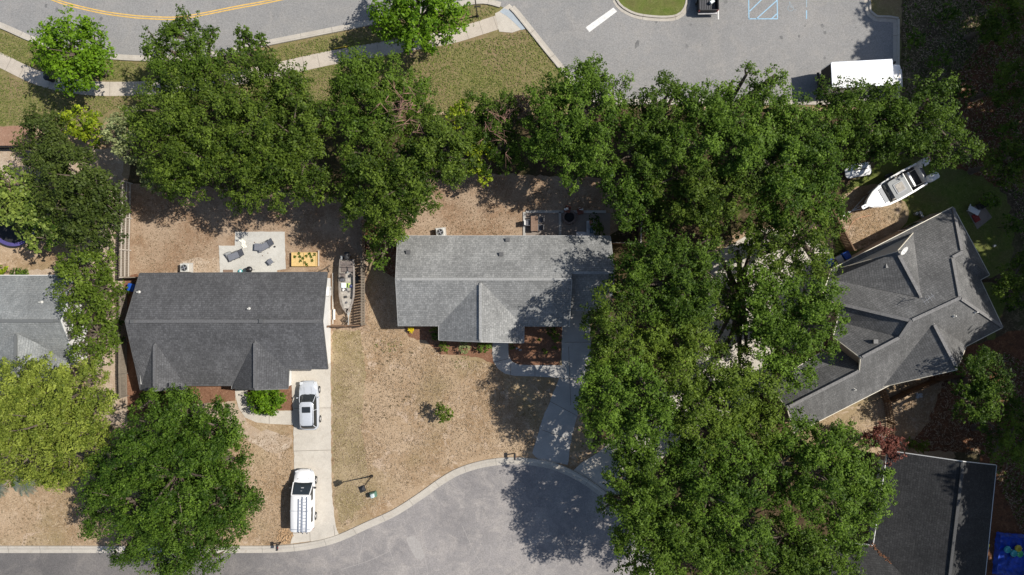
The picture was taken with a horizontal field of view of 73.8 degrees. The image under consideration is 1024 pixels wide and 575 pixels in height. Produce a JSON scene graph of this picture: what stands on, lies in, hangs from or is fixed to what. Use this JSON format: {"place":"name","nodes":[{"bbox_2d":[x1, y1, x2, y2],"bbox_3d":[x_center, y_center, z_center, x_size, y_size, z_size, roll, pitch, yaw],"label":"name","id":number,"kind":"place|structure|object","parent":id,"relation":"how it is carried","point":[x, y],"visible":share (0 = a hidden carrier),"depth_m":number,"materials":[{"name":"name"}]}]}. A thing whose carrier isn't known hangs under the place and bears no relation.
{"place":"outdoors","nodes":[
{"label":"outdoors","id":0,"kind":"place"},
{"bbox_2d":[0,180,107,273],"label":"soil","id":1,"kind":"structure","parent":0,"point":[19,256],"depth_m":65.58,"materials":[{"name":"brown soil"}]},
{"bbox_2d":[0,202,34,245],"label":"trampoline","id":2,"kind":"object","parent":1,"relation":"on","point":[8,237],"visible":0.2,"depth_m":64.72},
{"bbox_2d":[0,163,73,253],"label":"tree","id":3,"kind":"object","parent":1,"relation":"on","point":[22,209],"visible":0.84,"depth_m":59.73,"materials":[{"name":"green plant"}]},
{"bbox_2d":[0,148,124,382],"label":"yard soil","id":4,"kind":"structure","parent":0,"point":[112,162],"depth_m":65.59,"materials":[{"name":"brown soil"}]},
{"bbox_2d":[0,275,86,392],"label":"house","id":5,"kind":"structure","parent":4,"relation":"on","point":[33,324],"depth_m":61.66,"materials":[{"name":"grey"}]},
{"bbox_2d":[9,103,88,171],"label":"tree","id":6,"kind":"object","parent":4,"relation":"on","point":[49,129],"visible":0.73,"depth_m":59.12,"materials":[{"name":"green plant"}]},
{"bbox_2d":[24,140,131,254],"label":"tree","id":7,"kind":"object","parent":4,"relation":"on","point":[93,207],"visible":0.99,"depth_m":57.85,"materials":[{"name":"green plant"}]},
{"bbox_2d":[45,238,122,371],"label":"tree","id":8,"kind":"object","parent":4,"relation":"on","point":[96,302],"visible":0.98,"depth_m":60.54,"materials":[{"name":"green plant"}]},
{"bbox_2d":[126,175,368,330],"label":"backyard soil","id":9,"kind":"structure","parent":0,"point":[225,236],"depth_m":65.59,"materials":[{"name":"brown soil"}]},
{"bbox_2d":[119,180,132,277],"bbox_3d":[-36.629,-5.461,64.690,0.184,1.820,9.128,1,90,0],"label":"fence","id":10,"kind":"object","parent":9,"relation":"on","point":[124,255],"visible":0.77,"depth_m":64.70,"materials":[{"name":"brown wood"}]},
{"bbox_2d":[177,257,219,272],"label":"sand patch","id":11,"kind":"object","parent":9,"relation":"on","point":[206,263],"visible":0.57,"depth_m":65.58,"materials":[{"name":"soil"}]},
{"bbox_2d":[291,251,318,265],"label":"raised planter","id":12,"kind":"object","parent":9,"relation":"on","point":[296,262],"visible":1,"depth_m":65.24,"materials":[{"name":"yellow wood"}]},
{"bbox_2d":[338,252,354,312],"bbox_3d":[-15.715,-0.467,64.873,1.760,1.736,5.814,0,90,0],"label":"boat","id":13,"kind":"object","parent":9,"relation":"on","point":[346,274],"visible":1,"depth_m":64.45,"materials":[{"name":"white plastic"}]},
{"bbox_2d":[360,219,365,325],"bbox_3d":[-14.097,-1.436,64.716,0.186,1.768,9.998,0,90,0],"label":"fence","id":14,"kind":"object","parent":9,"relation":"on","point":[363,248],"visible":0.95,"depth_m":64.61,"materials":[{"name":"brown wood"}]},
{"bbox_2d":[0,16,497,95],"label":"pavement","id":15,"kind":"structure","parent":0,"point":[35,76],"depth_m":65.57,"materials":[{"name":"concrete"}]},
{"bbox_2d":[219,231,285,271],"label":"patio","id":16,"kind":"structure","parent":0,"point":[256,260],"depth_m":65.55,"materials":[{"name":"concrete"}]},
{"bbox_2d":[235,389,293,424],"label":"garden path","id":17,"kind":"structure","parent":0,"point":[284,417],"depth_m":65.57,"materials":[{"name":"concrete"}]},
{"bbox_2d":[290,363,338,543],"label":"driveway","id":18,"kind":"structure","parent":0,"point":[318,463],"depth_m":65.56,"materials":[{"name":"concrete"}]},
{"bbox_2d":[289,469,316,531],"bbox_3d":[-19.744,20.132,64.498,2.538,2.195,5.690,1,90,0],"label":"work van","id":19,"kind":"object","parent":18,"relation":"on","point":[304,483],"visible":0.99,"depth_m":63.74,"materials":[{"name":"white paint"}]},
{"bbox_2d":[296,380,320,429],"bbox_3d":[-19.307,11.225,64.745,2.232,1.702,4.699,-1,90,0],"label":"parked car","id":20,"kind":"object","parent":18,"relation":"on","point":[309,408],"visible":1,"depth_m":64.39,"materials":[{"name":"silver metal"}]},
{"bbox_2d":[0,464,645,574],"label":"street","id":21,"kind":"structure","parent":0,"point":[515,519],"depth_m":65.57,"materials":[{"name":"grey asphalt"}]},
{"bbox_2d":[0,457,654,574],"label":"kerb","id":22,"kind":"structure","parent":21,"relation":"on","point":[447,477],"depth_m":65.56,"materials":[{"name":"concrete"}]},
{"bbox_2d":[0,0,892,101],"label":"road","id":23,"kind":"structure","parent":0,"point":[732,38],"depth_m":65.57,"materials":[{"name":"grey asphalt"}]},
{"bbox_2d":[0,0,500,61],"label":"kerb","id":24,"kind":"structure","parent":23,"relation":"on","point":[274,41],"depth_m":65.56,"materials":[{"name":"concrete"}]},
{"bbox_2d":[510,6,597,101],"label":"kerb","id":25,"kind":"structure","parent":23,"relation":"on","point":[517,13],"depth_m":65.56,"materials":[{"name":"concrete"}]},
{"bbox_2d":[613,0,690,20],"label":"kerb","id":26,"kind":"structure","parent":23,"relation":"on","point":[628,12],"depth_m":65.56,"materials":[{"name":"concrete"}]},
{"bbox_2d":[817,59,902,94],"bbox_3d":[33.019,-19.664,64.057,7.910,3.015,2.640,-3,90,0],"label":"box truck","id":27,"kind":"object","parent":23,"relation":"on","point":[873,71],"visible":0.63,"depth_m":62.57,"materials":[{"name":"white paint"}]},
{"bbox_2d":[0,0,902,126],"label":"verge ground","id":28,"kind":"structure","parent":0,"point":[887,7],"depth_m":65.60,"materials":[{"name":"green plant"}]},
{"bbox_2d":[27,4,117,97],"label":"tree","id":29,"kind":"object","parent":28,"relation":"on","point":[86,62],"visible":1,"depth_m":59.96,"materials":[{"name":"green plant"}]},
{"bbox_2d":[139,3,240,99],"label":"tree","id":30,"kind":"object","parent":28,"relation":"on","point":[196,60],"visible":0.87,"depth_m":57.67,"materials":[{"name":"green plant"}]},
{"bbox_2d":[366,0,473,56],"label":"tree","id":31,"kind":"object","parent":28,"relation":"on","point":[408,35],"visible":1,"depth_m":59.16,"materials":[{"name":"green plant"}]},
{"bbox_2d":[893,19,899,98],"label":"kerb","id":32,"kind":"structure","parent":28,"relation":"on","point":[896,42],"depth_m":65.56,"materials":[{"name":"concrete"}]},
{"bbox_2d":[0,105,954,545],"bbox_3d":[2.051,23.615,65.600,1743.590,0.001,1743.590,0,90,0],"label":"ground","id":33,"kind":"structure","parent":0,"point":[580,453],"depth_m":65.60,"materials":[{"name":"plant"}]},
{"bbox_2d":[0,126,35,145],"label":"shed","id":34,"kind":"object","parent":33,"relation":"on","point":[6,135],"visible":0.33,"depth_m":65.58,"materials":[{"name":"red"}]},
{"bbox_2d":[0,351,120,494],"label":"tree","id":35,"kind":"object","parent":33,"relation":"on","point":[55,442],"visible":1,"depth_m":58.17,"materials":[{"name":"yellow plant"}]},
{"bbox_2d":[57,104,114,149],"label":"tree","id":36,"kind":"object","parent":33,"relation":"on","point":[89,123],"visible":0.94,"depth_m":60.77,"materials":[{"name":"green plant"}]},
{"bbox_2d":[84,366,127,429],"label":"sand strip","id":37,"kind":"object","parent":33,"relation":"on","point":[119,415],"visible":0.52,"depth_m":65.58,"materials":[{"name":"sand"}]},
{"bbox_2d":[123,274,142,394],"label":"mulch bed","id":38,"kind":"object","parent":33,"relation":"on","point":[132,384],"visible":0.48,"depth_m":65.57,"materials":[{"name":"brown soil"}]},
{"bbox_2d":[118,290,128,397],"bbox_3d":[-36.931,5.333,64.872,0.214,1.456,10.199,0,90,0],"label":"fence","id":39,"kind":"object","parent":38,"relation":"on","point":[121,372],"visible":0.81,"depth_m":64.83,"materials":[{"name":"brown wood"}]},
{"bbox_2d":[73,383,264,574],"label":"tree","id":40,"kind":"object","parent":33,"relation":"on","point":[196,475],"visible":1,"depth_m":57.45,"materials":[{"name":"green plant"}]},
{"bbox_2d":[127,386,234,420],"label":"mulch bed","id":41,"kind":"object","parent":33,"relation":"on","point":[208,393],"visible":0.38,"depth_m":65.57,"materials":[{"name":"brown soil"}]},
{"bbox_2d":[125,272,330,390],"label":"house","id":42,"kind":"structure","parent":33,"relation":"on","point":[254,330],"depth_m":61.70,"materials":[{"name":"grey"}]},
{"bbox_2d":[193,401,291,453],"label":"bare strip","id":43,"kind":"object","parent":33,"relation":"on","point":[252,432],"visible":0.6,"depth_m":65.58,"materials":[{"name":"soil"}]},
{"bbox_2d":[247,385,292,410],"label":"mulch bed","id":44,"kind":"object","parent":33,"relation":"on","point":[287,405],"visible":0.38,"depth_m":65.57,"materials":[{"name":"brown soil"}]},
{"bbox_2d":[244,390,286,416],"bbox_3d":[-23.119,10.722,64.195,3.704,3.010,3.216,-22,90,0],"label":"shrub","id":45,"kind":"object","parent":44,"relation":"on","point":[264,399],"visible":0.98,"depth_m":63.77,"materials":[{"name":"green plant"}]},
{"bbox_2d":[330,329,367,523],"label":"lawn strip","id":46,"kind":"object","parent":33,"relation":"on","point":[353,470],"visible":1,"depth_m":65.59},
{"bbox_2d":[360,222,396,276],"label":"mulch bed","id":47,"kind":"object","parent":33,"relation":"on","point":[390,251],"visible":0.18,"depth_m":65.58,"materials":[{"name":"brown plant"}]},
{"bbox_2d":[365,218,405,272],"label":"tree","id":48,"kind":"object","parent":47,"relation":"on","point":[372,245],"visible":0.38,"depth_m":62.08,"materials":[{"name":"green plant"}]},
{"bbox_2d":[404,326,493,363],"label":"mulch bed","id":49,"kind":"object","parent":33,"relation":"on","point":[420,332],"visible":0.46,"depth_m":65.58,"materials":[{"name":"brown soil"}]},
{"bbox_2d":[128,80,879,206],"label":"leaf mould","id":50,"kind":"object","parent":33,"relation":"on","point":[532,168],"visible":0.12,"depth_m":65.58,"materials":[{"name":"brown soil"}]},
{"bbox_2d":[98,104,166,195],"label":"tree","id":51,"kind":"object","parent":50,"relation":"on","point":[118,125],"visible":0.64,"depth_m":58.78,"materials":[{"name":"green plant"}]},
{"bbox_2d":[117,62,245,208],"bbox_3d":[-27.184,-12.545,59.173,10.356,13.053,11.681,0,90,0],"label":"tree","id":52,"kind":"object","parent":50,"relation":"on","point":[185,146],"visible":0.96,"depth_m":55.56,"materials":[{"name":"green plant"}]},
{"bbox_2d":[199,47,342,217],"bbox_3d":[-20.101,-12.760,59.243,11.421,12.914,13.917,0,90,0],"label":"tree","id":53,"kind":"object","parent":50,"relation":"on","point":[280,146],"visible":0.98,"depth_m":55.66,"materials":[{"name":"green plant"}]},
{"bbox_2d":[319,42,440,150],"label":"tree","id":54,"kind":"object","parent":50,"relation":"on","point":[359,83],"visible":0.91,"depth_m":55.74,"materials":[{"name":"green plant"}]},
{"bbox_2d":[445,98,494,187],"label":"tree","id":55,"kind":"object","parent":50,"relation":"on","point":[459,110],"visible":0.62,"depth_m":60.18,"materials":[{"name":"green plant"}]},
{"bbox_2d":[461,88,528,177],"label":"tree","id":56,"kind":"object","parent":50,"relation":"on","point":[494,128],"visible":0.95,"depth_m":59.61,"materials":[{"name":"green plant"}]},
{"bbox_2d":[517,51,634,195],"bbox_3d":[5.326,-13.900,59.565,9.752,12.271,11.734,0,90,0],"label":"tree","id":57,"kind":"object","parent":50,"relation":"on","point":[570,132],"visible":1,"depth_m":56.24,"materials":[{"name":"green plant"}]},
{"bbox_2d":[610,69,702,182],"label":"tree","id":58,"kind":"object","parent":50,"relation":"on","point":[650,149],"visible":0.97,"depth_m":56.09,"materials":[{"name":"green plant"}]},
{"bbox_2d":[666,59,800,185],"bbox_3d":[17.938,-13.627,58.755,10.875,13.891,11.023,0,90,0],"label":"tree","id":59,"kind":"object","parent":50,"relation":"on","point":[717,126],"visible":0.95,"depth_m":54.87,"materials":[{"name":"green plant"}]},
{"bbox_2d":[736,86,854,235],"bbox_3d":[23.313,-10.415,59.314,9.986,12.772,12.662,0,90,0],"label":"tree","id":60,"kind":"object","parent":50,"relation":"on","point":[814,151],"visible":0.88,"depth_m":55.46,"materials":[{"name":"green plant"}]},
{"bbox_2d":[811,68,989,175],"bbox_3d":[32.966,-13.876,59.879,15.133,11.642,8.866,0,90,0],"label":"tree","id":61,"kind":"object","parent":50,"relation":"on","point":[906,124],"visible":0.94,"depth_m":56.89,"materials":[{"name":"green plant"}]},
{"bbox_2d":[395,235,614,342],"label":"house","id":62,"kind":"structure","parent":33,"relation":"on","point":[489,288],"depth_m":61.76,"materials":[{"name":"grey"}]},
{"bbox_2d":[508,327,561,364],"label":"mulch bed","id":63,"kind":"object","parent":33,"relation":"on","point":[531,352],"visible":0.58,"depth_m":65.58,"materials":[{"name":"brown soil"}]},
{"bbox_2d":[592,181,847,446],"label":"leaf mould","id":64,"kind":"object","parent":33,"relation":"on","point":[625,236],"visible":0.15,"depth_m":65.58,"materials":[{"name":"brown soil"}]},
{"bbox_2d":[579,276,645,372],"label":"tree","id":65,"kind":"object","parent":64,"relation":"on","point":[609,341],"visible":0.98,"depth_m":54.89,"materials":[{"name":"green plant"}]},
{"bbox_2d":[573,339,682,471],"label":"tree","id":66,"kind":"object","parent":64,"relation":"on","point":[615,399],"visible":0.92,"depth_m":55.07,"materials":[{"name":"green plant"}]},
{"bbox_2d":[607,223,733,332],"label":"tree","id":67,"kind":"object","parent":64,"relation":"on","point":[649,275],"visible":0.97,"depth_m":54.66,"materials":[{"name":"green plant"}]},
{"bbox_2d":[629,306,718,371],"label":"tree","id":68,"kind":"object","parent":64,"relation":"on","point":[660,339],"visible":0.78,"depth_m":56.14,"materials":[{"name":"green plant"}]},
{"bbox_2d":[646,148,777,236],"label":"tree","id":69,"kind":"object","parent":64,"relation":"on","point":[686,206],"visible":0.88,"depth_m":55.85,"materials":[{"name":"green plant"}]},
{"bbox_2d":[654,348,793,462],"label":"tree","id":70,"kind":"object","parent":33,"relation":"on","point":[701,396],"visible":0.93,"depth_m":55.48,"materials":[{"name":"green plant"}]},
{"bbox_2d":[627,395,875,574],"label":"leaf mould","id":71,"kind":"object","parent":33,"relation":"on","point":[756,509],"visible":0.09,"depth_m":65.58,"materials":[{"name":"plant"}]},
{"bbox_2d":[595,437,729,574],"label":"tree","id":72,"kind":"object","parent":71,"relation":"on","point":[648,513],"visible":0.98,"depth_m":54.51,"materials":[{"name":"green plant"}]},
{"bbox_2d":[667,421,778,574],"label":"tree","id":73,"kind":"object","parent":71,"relation":"on","point":[728,503],"visible":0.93,"depth_m":54.37,"materials":[{"name":"green plant"}]},
{"bbox_2d":[744,509,865,574],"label":"tree","id":74,"kind":"object","parent":71,"relation":"on","point":[800,548],"visible":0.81,"depth_m":56.55,"materials":[{"name":"green plant"}]},
{"bbox_2d":[746,406,897,560],"bbox_3d":[25.964,15.933,59.010,14.019,13.380,10.689,40,90,0],"label":"tree","id":75,"kind":"object","parent":71,"relation":"on","point":[843,484],"visible":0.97,"depth_m":55.98,"materials":[{"name":"green plant"}]},
{"bbox_2d":[728,261,850,394],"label":"tree","id":76,"kind":"object","parent":33,"relation":"on","point":[776,328],"visible":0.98,"depth_m":56.26,"materials":[{"name":"green plant"}]},
{"bbox_2d":[732,194,848,285],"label":"tree","id":77,"kind":"object","parent":33,"relation":"on","point":[787,243],"visible":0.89,"depth_m":56.83,"materials":[{"name":"green plant"}]},
{"bbox_2d":[819,378,943,452],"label":"side yard","id":78,"kind":"structure","parent":33,"relation":"on","point":[845,414],"depth_m":65.58,"materials":[{"name":"beige soil"}]},
{"bbox_2d":[861,421,908,465],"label":"tree","id":79,"kind":"object","parent":78,"relation":"on","point":[875,435],"visible":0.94,"depth_m":62.05,"materials":[{"name":"red plant"}]},
{"bbox_2d":[882,372,963,402],"bbox_3d":[39.054,9.370,64.820,7.521,1.560,0.434,-21,90,0],"label":"fence","id":80,"kind":"object","parent":78,"relation":"on","point":[911,390],"visible":0.97,"depth_m":64.75,"materials":[{"name":"brown wood"}]},
{"bbox_2d":[772,207,1002,432],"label":"house","id":81,"kind":"structure","parent":33,"relation":"on","point":[899,331],"depth_m":60.73,"materials":[{"name":"grey"}]},
{"bbox_2d":[825,451,996,574],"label":"house","id":82,"kind":"structure","parent":33,"relation":"on","point":[938,522],"depth_m":61.52,"materials":[{"name":"grey"}]},
{"bbox_2d":[375,174,631,247],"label":"yard soil","id":83,"kind":"structure","parent":0,"point":[491,210],"depth_m":65.59,"materials":[{"name":"brown soil"}]},
{"bbox_2d":[134,178,634,272],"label":"yard litter","id":84,"kind":"object","parent":83,"relation":"on","point":[493,225],"visible":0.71,"depth_m":65.53,"materials":[{"name":"plant"}]},
{"bbox_2d":[331,102,481,247],"bbox_3d":[-9.072,-9.296,59.382,12.932,12.635,11.764,0,90,0],"label":"tree","id":85,"kind":"object","parent":83,"relation":"on","point":[415,167],"visible":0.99,"depth_m":55.56,"materials":[{"name":"green plant"}]},
{"bbox_2d":[595,155,666,237],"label":"tree","id":86,"kind":"object","parent":83,"relation":"on","point":[642,208],"visible":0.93,"depth_m":57.81,"materials":[{"name":"green plant"}]},
{"bbox_2d":[495,4,520,32],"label":"pavement","id":87,"kind":"structure","parent":0,"point":[505,23],"depth_m":65.56,"materials":[{"name":"concrete"}]},
{"bbox_2d":[492,343,561,377],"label":"garden path","id":88,"kind":"structure","parent":0,"point":[501,353],"depth_m":65.57,"materials":[{"name":"grey concrete"}]},
{"bbox_2d":[532,311,590,464],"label":"driveway","id":89,"kind":"structure","parent":0,"point":[556,421],"depth_m":65.56,"materials":[{"name":"grey concrete"}]},
{"bbox_2d":[526,213,609,235],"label":"patio","id":90,"kind":"structure","parent":0,"point":[551,223],"depth_m":65.57,"materials":[{"name":"grey concrete"}]},
{"bbox_2d":[619,0,685,15],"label":"island grass","id":91,"kind":"structure","parent":0,"point":[661,7],"depth_m":65.49,"materials":[{"name":"green plant"}]},
{"bbox_2d":[574,229,832,499],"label":"driveway","id":92,"kind":"structure","parent":0,"point":[590,468],"depth_m":65.57,"materials":[{"name":"concrete"}]},
{"bbox_2d":[694,226,764,376],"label":"tree","id":93,"kind":"object","parent":92,"relation":"on","point":[729,297],"visible":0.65,"depth_m":58.56,"materials":[{"name":"green plant"}]},
{"bbox_2d":[834,155,1014,339],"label":"yard grass","id":94,"kind":"structure","parent":0,"point":[960,191],"depth_m":65.58,"materials":[{"name":"green plant"}]},
{"bbox_2d":[837,184,908,249],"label":"dry patch","id":95,"kind":"object","parent":94,"relation":"on","point":[855,192],"visible":0.58,"depth_m":65.58,"materials":[{"name":"beige soil"}]},
{"bbox_2d":[861,157,939,208],"bbox_3d":[35.974,-9.329,64.433,7.794,2.715,2.360,-30,90,0],"label":"motor boat","id":96,"kind":"object","parent":94,"relation":"on","point":[903,183],"visible":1,"depth_m":63.67,"materials":[{"name":"white plastic"}]},
{"bbox_2d":[967,135,1023,192],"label":"tree","id":97,"kind":"object","parent":94,"relation":"on","point":[1016,167],"visible":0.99,"depth_m":60.23,"materials":[{"name":"green plant"}]},
{"bbox_2d":[981,248,1023,305],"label":"tree","id":98,"kind":"object","parent":94,"relation":"on","point":[1005,281],"visible":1,"depth_m":60.10,"materials":[{"name":"green plant"}]},
{"bbox_2d":[832,0,1023,462],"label":"woodland floor","id":99,"kind":"structure","parent":0,"point":[1012,320],"depth_m":65.59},
{"bbox_2d":[877,0,1023,532],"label":"pine straw","id":100,"kind":"object","parent":99,"relation":"on","point":[903,68],"visible":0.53,"depth_m":65.53,"materials":[{"name":"brown plant"}]},
{"bbox_2d":[889,0,1023,528],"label":"woodland weeds","id":101,"kind":"object","parent":99,"relation":"on","point":[1006,190],"visible":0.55,"depth_m":65.46,"materials":[{"name":"green plant"}]},
{"bbox_2d":[941,0,1023,190],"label":"litter patch","id":102,"kind":"object","parent":99,"relation":"on","point":[975,78],"visible":0.48,"depth_m":65.59,"materials":[{"name":"plant"}]},
{"bbox_2d":[970,56,1023,113],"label":"tree","id":103,"kind":"object","parent":102,"relation":"on","point":[995,94],"visible":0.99,"depth_m":59.87,"materials":[{"name":"green plant"}]},
{"bbox_2d":[963,0,1023,46],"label":"tree","id":104,"kind":"object","parent":99,"relation":"on","point":[994,22],"visible":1,"depth_m":60.18,"materials":[{"name":"green plant"}]},
{"bbox_2d":[909,330,1023,574],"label":"bare soil","id":105,"kind":"structure","parent":0,"point":[1003,519],"depth_m":65.59,"materials":[{"name":"brown soil"}]},
{"bbox_2d":[948,344,1015,438],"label":"tree","id":106,"kind":"object","parent":105,"relation":"on","point":[978,383],"visible":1,"depth_m":58.79,"materials":[{"name":"green plant"}]},
{"bbox_2d":[970,410,1023,472],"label":"tree","id":107,"kind":"object","parent":105,"relation":"on","point":[1016,451],"visible":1,"depth_m":59.89,"materials":[{"name":"green plant"}]},
{"bbox_2d":[992,532,1023,574],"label":"paddling pool","id":108,"kind":"structure","parent":105,"relation":"on","point":[1004,563],"depth_m":65.45,"materials":[{"name":"blue plastic"}]},
{"label":"mulch bed","id":109,"kind":"structure","parent":0,"visible":0},
{"bbox_2d":[231,22,268,70],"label":"tree","id":110,"kind":"object","parent":109,"relation":"on","point":[244,35],"visible":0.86,"depth_m":61.47,"materials":[{"name":"green plant"}]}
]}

